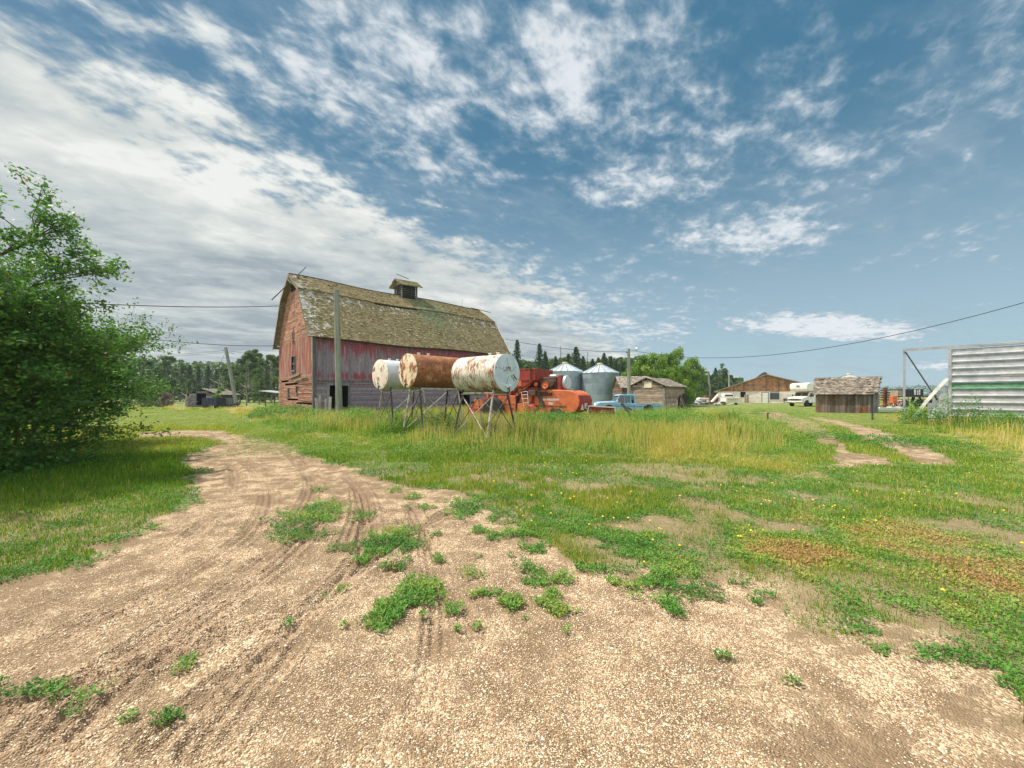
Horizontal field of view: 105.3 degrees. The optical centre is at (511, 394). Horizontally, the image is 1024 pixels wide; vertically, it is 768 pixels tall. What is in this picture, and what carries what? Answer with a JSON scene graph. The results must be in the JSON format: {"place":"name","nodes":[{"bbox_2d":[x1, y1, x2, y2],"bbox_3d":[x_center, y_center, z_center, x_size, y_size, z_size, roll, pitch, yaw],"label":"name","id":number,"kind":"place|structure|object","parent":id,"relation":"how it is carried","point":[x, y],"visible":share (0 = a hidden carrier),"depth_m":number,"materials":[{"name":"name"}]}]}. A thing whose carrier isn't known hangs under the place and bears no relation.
{"place":"outdoors","nodes":[
{"label":"outdoors","id":0,"kind":"place"},
{"bbox_2d":[0,412,1023,767],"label":"gravel road","id":1,"kind":"structure","parent":0,"point":[270,482],"depth_m":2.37,"materials":[{"name":"beige gravel"}]},
{"bbox_2d":[0,396,1023,724],"bbox_3d":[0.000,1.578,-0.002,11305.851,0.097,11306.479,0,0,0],"label":"ground","id":2,"kind":"structure","parent":0,"point":[932,622],"depth_m":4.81,"materials":[{"name":"green plant"}]},
{"bbox_2d":[0,263,185,453],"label":"leafy shrub tree","id":3,"kind":"object","parent":2,"relation":"on","point":[116,392],"visible":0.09,"depth_m":12.48,"materials":[{"name":"green plant"}]},
{"bbox_2d":[0,152,198,477],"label":"leafy shrub tree","id":4,"kind":"object","parent":2,"relation":"on","point":[49,350],"visible":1,"depth_m":7.87,"materials":[{"name":"green plant"}]},
{"bbox_2d":[119,365,141,402],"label":"aspen tree","id":5,"kind":"object","parent":2,"relation":"on","point":[135,368],"visible":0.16,"depth_m":79.82,"materials":[{"name":"green plant"}]},
{"bbox_2d":[129,358,154,390],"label":"aspen tree","id":6,"kind":"object","parent":2,"relation":"on","point":[148,363],"visible":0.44,"depth_m":87.70,"materials":[{"name":"green plant"}]},
{"bbox_2d":[125,391,159,406],"bbox_3d":[-47.253,0.707,50.157,3.214,2.466,3.365,0,0,0],"label":"dark shrub","id":7,"kind":"object","parent":2,"relation":"on","point":[150,403],"visible":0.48,"depth_m":49.97,"materials":[{"name":"green plant"}]},
{"bbox_2d":[144,387,165,404],"bbox_3d":[-51.383,0.454,56.187,3.000,3.099,3.005,0,0,-37],"label":"dark shrub","id":8,"kind":"object","parent":2,"relation":"on","point":[156,395],"visible":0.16,"depth_m":55.89,"materials":[{"name":"green plant"}]},
{"bbox_2d":[146,366,168,401],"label":"aspen tree","id":9,"kind":"object","parent":2,"relation":"on","point":[156,369],"visible":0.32,"depth_m":79.41,"materials":[{"name":"green plant"}]},
{"bbox_2d":[153,391,174,406],"bbox_3d":[-46.181,0.685,52.137,2.299,2.399,2.138,0,0,-15],"label":"brown shrub","id":10,"kind":"object","parent":2,"relation":"on","point":[165,395],"visible":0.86,"depth_m":51.90,"materials":[{"name":"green plant"}]},
{"bbox_2d":[154,355,185,401],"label":"aspen tree","id":11,"kind":"object","parent":2,"relation":"on","point":[165,363],"visible":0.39,"depth_m":90.94,"materials":[{"name":"green plant"}]},
{"bbox_2d":[163,378,182,402],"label":"aspen tree","id":12,"kind":"object","parent":2,"relation":"on","point":[172,383],"visible":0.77,"depth_m":69.91,"materials":[{"name":"green plant"}]},
{"bbox_2d":[166,359,192,401],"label":"aspen tree","id":13,"kind":"object","parent":2,"relation":"on","point":[180,372],"visible":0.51,"depth_m":85.61,"materials":[{"name":"green plant"}]},
{"bbox_2d":[175,365,197,401],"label":"spruce tree","id":14,"kind":"object","parent":2,"relation":"on","point":[189,373],"visible":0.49,"depth_m":83.81,"materials":[{"name":"green plant"}]},
{"bbox_2d":[182,379,197,401],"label":"aspen tree","id":15,"kind":"object","parent":2,"relation":"on","point":[192,383],"visible":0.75,"depth_m":71.42,"materials":[{"name":"green plant"}]},
{"bbox_2d":[194,366,203,388],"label":"spruce tree","id":16,"kind":"object","parent":2,"relation":"on","point":[198,372],"visible":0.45,"depth_m":94.89,"materials":[{"name":"green plant"}]},
{"bbox_2d":[199,366,215,388],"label":"spruce tree","id":17,"kind":"object","parent":2,"relation":"on","point":[208,379],"visible":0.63,"depth_m":91.80,"materials":[{"name":"green plant"}]},
{"bbox_2d":[184,389,240,406],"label":"grey shed","id":18,"kind":"structure","parent":2,"relation":"on","point":[195,397],"depth_m":50.68,"materials":[{"name":"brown wood"}]},
{"bbox_2d":[202,398,225,408],"bbox_3d":[-34.935,0.975,45.784,1.760,1.250,1.630,0,0,-3],"label":"box wagon","id":19,"kind":"object","parent":2,"relation":"on","point":[215,402],"visible":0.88,"depth_m":45.02,"materials":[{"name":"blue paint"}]},
{"bbox_2d":[212,369,221,388],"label":"spruce tree","id":20,"kind":"object","parent":2,"relation":"on","point":[215,378],"visible":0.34,"depth_m":97.86,"materials":[{"name":"green plant"}]},
{"bbox_2d":[211,387,226,406],"bbox_3d":[-36.834,0.318,48.922,1.514,2.605,1.833,0,0,0],"label":"green shrub","id":21,"kind":"object","parent":2,"relation":"on","point":[218,391],"visible":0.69,"depth_m":48.86,"materials":[{"name":"green plant"}]},
{"bbox_2d":[213,367,229,388],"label":"aspen tree","id":22,"kind":"object","parent":2,"relation":"on","point":[223,371],"visible":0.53,"depth_m":87.83,"materials":[{"name":"green plant"}]},
{"bbox_2d":[224,347,238,405],"bbox_3d":[-33.864,-1.897,47.000,2.038,7.670,0.415,0,0,0],"label":"leaning utility pole","id":23,"kind":"object","parent":2,"relation":"on","point":[234,394],"visible":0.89,"depth_m":46.86,"materials":[{"name":"grey wood"}]},
{"bbox_2d":[87,330,245,345],"bbox_3d":[-27.302,-4.774,29.307,16.844,1.400,0.040,0,0,-39],"label":"power line","id":24,"kind":"object","parent":23,"relation":"attached to","point":[201,343],"visible":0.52,"depth_m":31.63,"materials":[{"name":"black metal"}]},
{"bbox_2d":[223,366,240,397],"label":"aspen tree","id":25,"kind":"object","parent":2,"relation":"on","point":[234,373],"visible":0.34,"depth_m":78.06,"materials":[{"name":"green plant"}]},
{"bbox_2d":[234,364,250,401],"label":"aspen tree","id":26,"kind":"object","parent":2,"relation":"on","point":[241,397],"visible":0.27,"depth_m":81.92,"materials":[{"name":"green plant"}]},
{"bbox_2d":[240,383,253,405],"bbox_3d":[-38.022,-0.148,55.940,2.339,3.711,2.391,0,0,-2],"label":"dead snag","id":27,"kind":"object","parent":2,"relation":"on","point":[245,387],"visible":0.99,"depth_m":55.95,"materials":[{"name":"grey wood"}]},
{"bbox_2d":[234,351,260,402],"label":"aspen tree","id":28,"kind":"object","parent":2,"relation":"on","point":[241,368],"visible":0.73,"depth_m":77.45,"materials":[{"name":"green plant"}]},
{"bbox_2d":[241,349,264,401],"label":"aspen tree","id":29,"kind":"object","parent":2,"relation":"on","point":[255,351],"visible":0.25,"depth_m":85.59,"materials":[{"name":"green plant"}]},
{"bbox_2d":[251,379,267,404],"bbox_3d":[-41.410,-0.498,64.011,2.519,4.340,2.130,0,0,-37],"label":"aspen tree","id":30,"kind":"object","parent":2,"relation":"on","point":[259,386],"visible":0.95,"depth_m":63.95,"materials":[{"name":"green plant"}]},
{"bbox_2d":[251,359,276,402],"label":"aspen tree","id":31,"kind":"object","parent":2,"relation":"on","point":[260,363],"visible":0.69,"depth_m":73.69,"materials":[{"name":"green plant"}]},
{"bbox_2d":[258,354,279,402],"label":"aspen tree","id":32,"kind":"object","parent":2,"relation":"on","point":[275,363],"visible":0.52,"depth_m":79.94,"materials":[{"name":"green plant"}]},
{"bbox_2d":[262,390,277,405],"bbox_3d":[-32.102,0.475,53.250,3.300,2.250,2.500,0,0,0],"label":"lean to roof","id":33,"kind":"object","parent":2,"relation":"on","point":[272,391],"visible":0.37,"depth_m":52.78,"materials":[{"name":"metal"}]},
{"bbox_2d":[268,355,279,395],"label":"aspen tree","id":34,"kind":"object","parent":2,"relation":"on","point":[277,378],"visible":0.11,"depth_m":83.54,"materials":[{"name":"green plant"}]},
{"bbox_2d":[334,289,342,412],"bbox_3d":[-11.215,-2.448,25.200,0.577,8.705,0.404,0,0,0],"label":"wooden pole","id":35,"kind":"object","parent":2,"relation":"on","point":[338,381],"visible":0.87,"depth_m":25.05,"materials":[{"name":"grey wood"}]},
{"bbox_2d":[271,267,511,412],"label":"gambrel barn","id":36,"kind":"structure","parent":2,"relation":"on","point":[375,326],"depth_m":32.38,"materials":[{"name":"red wood"}]},
{"bbox_2d":[76,302,271,306],"bbox_3d":[-24.023,-6.357,26.675,0.051,2.538,15.750,0,0,32],"label":"power line","id":37,"kind":"object","parent":36,"relation":"attached to","point":[172,306],"visible":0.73,"depth_m":26.87,"materials":[{"name":"black metal"}]},
{"bbox_2d":[290,355,295,371],"bbox_3d":[-17.680,-2.535,31.618,0.190,1.310,1.300,0,0,-43],"label":"window frame","id":38,"kind":"structure","parent":36,"relation":"in","point":[294,358],"depth_m":31.68,"materials":[{"name":"grey wood"}]},
{"bbox_2d":[376,387,428,426],"bbox_3d":[-4.812,0.694,17.226,1.586,2.028,1.908,0,0,41],"label":"tank stand","id":39,"kind":"object","parent":2,"relation":"on","point":[391,391],"visible":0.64,"depth_m":16.91,"materials":[{"name":"metal"}]},
{"bbox_2d":[372,358,425,389],"bbox_3d":[-4.838,-0.888,17.196,1.260,1.335,2.351,0,0,41],"label":"fuel tank","id":40,"kind":"object","parent":39,"relation":"on","point":[385,374],"visible":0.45,"depth_m":16.33,"materials":[{"name":"white metal"}]},
{"bbox_2d":[402,385,464,434],"bbox_3d":[-3.023,0.675,15.237,1.586,2.064,2.028,0,0,45],"label":"tank stand","id":41,"kind":"object","parent":2,"relation":"on","point":[446,393],"visible":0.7,"depth_m":14.99,"materials":[{"name":"metal"}]},
{"bbox_2d":[399,353,458,387],"bbox_3d":[-3.051,-0.924,15.209,1.260,1.335,2.501,0,0,45],"label":"fuel tank","id":42,"kind":"object","parent":41,"relation":"on","point":[423,371],"visible":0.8,"depth_m":14.52,"materials":[{"name":"brown metal"}]},
{"bbox_2d":[454,389,515,437],"bbox_3d":[-0.938,0.762,13.566,1.748,1.893,1.706,0,0,41],"label":"tank stand","id":43,"kind":"object","parent":2,"relation":"on","point":[492,393],"visible":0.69,"depth_m":13.43,"materials":[{"name":"metal"}]},
{"bbox_2d":[451,352,519,391],"bbox_3d":[-0.908,-0.757,13.541,2.201,1.345,1.270,0,0,41],"label":"fuel tank","id":44,"kind":"object","parent":43,"relation":"on","point":[498,372],"visible":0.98,"depth_m":13.01,"materials":[{"name":"white metal"}]},
{"bbox_2d":[0,434,1023,728],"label":"weeds","id":45,"kind":"object","parent":2,"relation":"on","point":[430,586],"visible":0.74,"depth_m":3.98,"materials":[{"name":"green plant"}]},
{"bbox_2d":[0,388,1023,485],"bbox_3d":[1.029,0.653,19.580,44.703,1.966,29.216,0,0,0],"label":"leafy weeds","id":46,"kind":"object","parent":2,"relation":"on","point":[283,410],"visible":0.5,"depth_m":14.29,"materials":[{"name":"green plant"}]},
{"bbox_2d":[512,340,523,368],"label":"spruce tree","id":47,"kind":"object","parent":2,"relation":"on","point":[517,348],"visible":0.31,"depth_m":69.81,"materials":[{"name":"green plant"}]},
{"bbox_2d":[468,366,591,419],"bbox_3d":[0.737,-0.010,23.657,8.342,3.260,2.720,0,0,37],"label":"combine harvester","id":48,"kind":"object","parent":2,"relation":"on","point":[548,390],"visible":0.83,"depth_m":22.07,"materials":[{"name":"orange paint"}]},
{"bbox_2d":[531,343,546,369],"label":"spruce tree","id":49,"kind":"object","parent":2,"relation":"on","point":[539,361],"visible":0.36,"depth_m":83.72,"materials":[{"name":"green plant"}]},
{"bbox_2d":[542,351,549,369],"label":"spruce tree","id":50,"kind":"object","parent":2,"relation":"on","point":[545,358],"visible":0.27,"depth_m":87.80,"materials":[{"name":"green plant"}]},
{"bbox_2d":[552,356,558,367],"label":"spruce tree","id":51,"kind":"object","parent":2,"relation":"on","point":[555,363],"visible":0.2,"depth_m":95.87,"materials":[{"name":"green plant"}]},
{"bbox_2d":[101,356,1022,399],"bbox_3d":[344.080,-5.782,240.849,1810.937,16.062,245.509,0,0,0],"label":"woodland","id":52,"kind":"object","parent":2,"relation":"on","point":[195,364],"visible":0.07,"depth_m":126.52,"materials":[{"name":"green plant"}]},
{"bbox_2d":[550,362,582,390],"bbox_3d":[8.436,-1.826,62.000,5.890,6.852,5.970,0,0,41],"label":"grain bin","id":53,"kind":"object","parent":2,"relation":"on","point":[570,370],"visible":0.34,"depth_m":59.62,"materials":[{"name":"silver metal"}]},
{"bbox_2d":[126,401,1023,480],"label":"tall grass","id":54,"kind":"structure","parent":2,"relation":"on","point":[976,433],"depth_m":12.94,"materials":[{"name":"green plant"}]},
{"bbox_2d":[621,403,633,416],"bbox_3d":[6.186,0.885,20.418,0.481,0.945,0.891,0,0,-42],"label":"drawbar","id":55,"kind":"object","parent":54,"relation":"on","point":[624,407],"visible":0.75,"depth_m":20.40,"materials":[{"name":"metal"}]},
{"bbox_2d":[569,347,585,369],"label":"spruce tree","id":56,"kind":"object","parent":2,"relation":"on","point":[575,357],"visible":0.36,"depth_m":83.71,"materials":[{"name":"green plant"}]},
{"bbox_2d":[579,356,586,370],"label":"spruce tree","id":57,"kind":"object","parent":2,"relation":"on","point":[583,363],"visible":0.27,"depth_m":89.90,"materials":[{"name":"green plant"}]},
{"bbox_2d":[581,363,618,404],"bbox_3d":[13.525,-1.670,60.000,5.908,6.540,5.829,0,0,-11],"label":"grain bin","id":58,"kind":"object","parent":2,"relation":"on","point":[597,379],"visible":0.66,"depth_m":57.49,"materials":[{"name":"silver metal"}]},
{"bbox_2d":[586,405,615,420],"bbox_3d":[4.828,1.063,21.411,1.719,0.986,1.100,0,0,12],"label":"rusty truck box","id":59,"kind":"object","parent":2,"relation":"on","point":[594,409],"visible":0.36,"depth_m":21.00,"materials":[{"name":"red paint"}]},
{"bbox_2d":[601,353,609,366],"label":"spruce tree","id":60,"kind":"object","parent":2,"relation":"on","point":[603,359],"visible":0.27,"depth_m":87.76,"materials":[{"name":"green plant"}]},
{"bbox_2d":[608,356,614,369],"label":"spruce tree","id":61,"kind":"object","parent":2,"relation":"on","point":[610,362],"visible":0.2,"depth_m":89.87,"materials":[{"name":"green plant"}]},
{"bbox_2d":[613,360,620,374],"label":"spruce tree","id":62,"kind":"object","parent":2,"relation":"on","point":[616,367],"visible":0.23,"depth_m":91.84,"materials":[{"name":"green plant"}]},
{"bbox_2d":[619,362,625,375],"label":"spruce tree","id":63,"kind":"object","parent":2,"relation":"on","point":[622,369],"visible":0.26,"depth_m":93.86,"materials":[{"name":"green plant"}]},
{"bbox_2d":[593,394,661,411],"bbox_3d":[9.104,0.810,31.086,5.028,1.720,2.167,0,0,3],"label":"pickup truck","id":64,"kind":"object","parent":2,"relation":"on","point":[629,398],"visible":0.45,"depth_m":30.34,"materials":[{"name":"blue paint"}]},
{"bbox_2d":[626,347,637,402],"bbox_3d":[11.690,-1.372,38.000,1.180,6.546,0.349,0,0,0],"label":"lamp pole","id":65,"kind":"object","parent":2,"relation":"on","point":[628,373],"visible":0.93,"depth_m":37.87,"materials":[{"name":"grey wood"}]},
{"bbox_2d":[506,339,608,351],"bbox_3d":[5.370,-4.912,38.748,12.153,1.492,0.036,0,0,7],"label":"power line","id":66,"kind":"object","parent":65,"relation":"attached to","point":[561,348],"visible":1,"depth_m":38.83,"materials":[{"name":"black metal"}]},
{"bbox_2d":[632,302,1023,357],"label":"power line","id":67,"kind":"object","parent":65,"relation":"attached to","point":[856,342],"visible":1,"depth_m":22.80,"materials":[{"name":"black metal"}]},
{"bbox_2d":[610,376,655,402],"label":"mossy shed","id":68,"kind":"structure","parent":2,"relation":"on","point":[619,385],"depth_m":49.94,"materials":[{"name":"grey wood"}]},
{"bbox_2d":[621,354,657,376],"bbox_3d":[17.688,-1.910,54.126,5.169,7.672,5.558,0,0,11],"label":"willow tree","id":69,"kind":"object","parent":2,"relation":"on","point":[641,361],"visible":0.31,"depth_m":53.27,"materials":[{"name":"green plant"}]},
{"bbox_2d":[638,352,677,381],"bbox_3d":[18.933,-1.817,52.108,5.205,7.727,6.326,0,0,-6],"label":"willow tree","id":70,"kind":"object","parent":2,"relation":"on","point":[654,358],"visible":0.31,"depth_m":51.39,"materials":[{"name":"green plant"}]},
{"bbox_2d":[631,378,686,408],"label":"plank shed","id":71,"kind":"structure","parent":2,"relation":"on","point":[651,390],"depth_m":40.88,"materials":[{"name":"grey"}]},
{"bbox_2d":[658,367,674,380],"bbox_3d":[18.731,-0.866,48.101,3.205,5.202,3.209,0,0,-10],"label":"willow tree","id":72,"kind":"object","parent":2,"relation":"on","point":[663,373],"visible":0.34,"depth_m":47.60,"materials":[{"name":"green plant"}]},
{"bbox_2d":[655,352,691,387],"bbox_3d":[22.133,-2.148,55.699,5.623,8.194,5.229,0,0,3],"label":"willow tree","id":73,"kind":"object","parent":2,"relation":"on","point":[670,362],"visible":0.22,"depth_m":55.38,"materials":[{"name":"green plant"}]},
{"bbox_2d":[670,346,691,395],"bbox_3d":[24.446,-2.532,57.996,4.993,9.344,4.108,0,0,-13],"label":"willow tree","id":74,"kind":"object","parent":2,"relation":"on","point":[679,354],"visible":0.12,"depth_m":57.76,"materials":[{"name":"green plant"}]},
{"bbox_2d":[680,393,687,409],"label":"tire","id":75,"kind":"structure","parent":2,"relation":"on","point":[684,396],"depth_m":36.50,"materials":[{"name":"black rubber"}]},
{"bbox_2d":[674,364,699,406],"bbox_3d":[22.819,-1.219,52.005,3.435,5.946,3.439,0,0,-41],"label":"willow tree","id":76,"kind":"object","parent":2,"relation":"on","point":[684,371],"visible":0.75,"depth_m":51.47,"materials":[{"name":"green plant"}]},
{"bbox_2d":[681,356,707,397],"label":"willow tree","id":77,"kind":"object","parent":2,"relation":"on","point":[694,363],"visible":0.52,"depth_m":69.21,"materials":[{"name":"green plant"}]},
{"bbox_2d":[693,368,708,398],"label":"aspen tree","id":78,"kind":"object","parent":2,"relation":"on","point":[700,377],"visible":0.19,"depth_m":95.01,"materials":[{"name":"green plant"}]},
{"bbox_2d":[696,398,708,401],"bbox_3d":[31.544,1.026,64.581,1.896,1.148,1.230,0,0,7],"label":"camper shell","id":79,"kind":"object","parent":2,"relation":"on","point":[703,399],"visible":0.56,"depth_m":63.98,"materials":[{"name":"white paint"}]},
{"bbox_2d":[697,380,708,397],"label":"aspen tree","id":80,"kind":"object","parent":2,"relation":"on","point":[701,388],"visible":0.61,"depth_m":83.60,"materials":[{"name":"green plant"}]},
{"bbox_2d":[699,371,715,395],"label":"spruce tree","id":81,"kind":"object","parent":2,"relation":"on","point":[712,385],"visible":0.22,"depth_m":99.26,"materials":[{"name":"green plant"}]},
{"bbox_2d":[708,371,710,395],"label":"distant utility pole","id":82,"kind":"object","parent":2,"relation":"on","point":[709,386],"visible":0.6,"depth_m":67.88,"materials":[{"name":"grey wood"}]},
{"bbox_2d":[712,367,720,394],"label":"spruce tree","id":83,"kind":"object","parent":2,"relation":"on","point":[715,373],"visible":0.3,"depth_m":107.81,"materials":[{"name":"green plant"}]},
{"bbox_2d":[711,376,725,393],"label":"aspen tree","id":84,"kind":"object","parent":2,"relation":"on","point":[718,383],"visible":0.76,"depth_m":99.60,"materials":[{"name":"green plant"}]},
{"bbox_2d":[716,363,731,393],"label":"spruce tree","id":85,"kind":"object","parent":2,"relation":"on","point":[721,372],"visible":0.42,"depth_m":110.99,"materials":[{"name":"green plant"}]},
{"bbox_2d":[719,393,740,404],"bbox_3d":[34.804,0.655,62.451,2.100,1.910,3.170,0,0,8],"label":"box trailer","id":86,"kind":"object","parent":2,"relation":"on","point":[727,397],"visible":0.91,"depth_m":62.23,"materials":[{"name":"beige paint"}]},
{"bbox_2d":[714,372,802,402],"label":"long shed","id":87,"kind":"structure","parent":2,"relation":"on","point":[764,387],"depth_m":77.93,"materials":[{"name":"wood"}]},
{"bbox_2d":[762,393,767,402],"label":"door","id":88,"kind":"structure","parent":87,"relation":"in","point":[764,395],"depth_m":77.81,"materials":[{"name":"white paint"}]},
{"bbox_2d":[769,392,779,399],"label":"window","id":89,"kind":"structure","parent":87,"relation":"in","point":[772,395],"depth_m":77.11,"materials":[{"name":"grey glass"}]},
{"bbox_2d":[494,450,1022,590],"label":"dandelion flowers","id":90,"kind":"object","parent":2,"relation":"on","point":[942,589],"visible":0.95,"depth_m":5.32,"materials":[{"name":"yellow plant"}]},
{"bbox_2d":[787,383,815,406],"bbox_3d":[41.618,-0.020,54.498,6.790,3.260,2.600,0,0,-22],"label":"motorhome","id":91,"kind":"object","parent":2,"relation":"on","point":[804,394],"visible":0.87,"depth_m":53.24,"materials":[{"name":"white paint"}]},
{"bbox_2d":[812,376,882,412],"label":"chicken shed","id":92,"kind":"structure","parent":2,"relation":"on","point":[847,394],"depth_m":34.63,"materials":[{"name":"grey wood"}]},
{"bbox_2d":[880,388,892,406],"bbox_3d":[43.950,0.375,45.931,1.702,2.450,0.355,0,0,-10],"label":"harrow stack","id":93,"kind":"object","parent":2,"relation":"on","point":[884,395],"visible":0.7,"depth_m":45.84,"materials":[{"name":"brown metal"}]},
{"bbox_2d":[879,407,899,410],"bbox_3d":[36.733,1.365,38.250,2.200,0.370,0.500,0,0,0],"label":"sheet scrap","id":94,"kind":"object","parent":2,"relation":"on","point":[887,408],"visible":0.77,"depth_m":38.00,"materials":[{"name":"white metal"}]},
{"bbox_2d":[879,396,902,406],"bbox_3d":[40.725,0.870,42.102,2.845,1.539,0.600,0,0,4],"label":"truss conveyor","id":95,"kind":"object","parent":2,"relation":"on","point":[894,401],"visible":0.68,"depth_m":41.86,"materials":[{"name":"orange metal"}]},
{"bbox_2d":[879,393,927,404],"bbox_3d":[59.797,0.675,60.000,8.350,1.850,0.087,0,0,0],"label":"corral fence","id":96,"kind":"object","parent":2,"relation":"on","point":[908,399],"visible":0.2,"depth_m":59.98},
{"bbox_2d":[890,389,936,406],"bbox_3d":[45.891,0.475,44.858,4.603,2.250,1.825,0,0,5],"label":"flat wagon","id":97,"kind":"object","parent":2,"relation":"on","point":[914,393],"visible":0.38,"depth_m":44.12,"materials":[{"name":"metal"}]},
{"bbox_2d":[915,378,948,421],"bbox_3d":[24.099,0.318,22.488,0.200,2.565,1.462,0,0,-39],"label":"quonset stub","id":98,"kind":"object","parent":2,"relation":"on","point":[940,396],"visible":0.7,"depth_m":22.24,"materials":[{"name":"white paint"}]},
{"bbox_2d":[903,341,1023,420],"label":"steel panel shed","id":99,"kind":"structure","parent":2,"relation":"on","point":[1004,376],"depth_m":20.96,"materials":[{"name":"white paint"}]},
{"bbox_2d":[0,0,1023,394],"label":"sky","id":100,"kind":"structure","parent":0,"point":[716,180],"materials":[{"name":"blue"}]},
{"bbox_2d":[703,395,718,401],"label":"rack","id":101,"kind":"object","parent":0,"point":[711,398],"visible":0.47,"depth_m":66.01,"materials":[{"name":"grey metal"}]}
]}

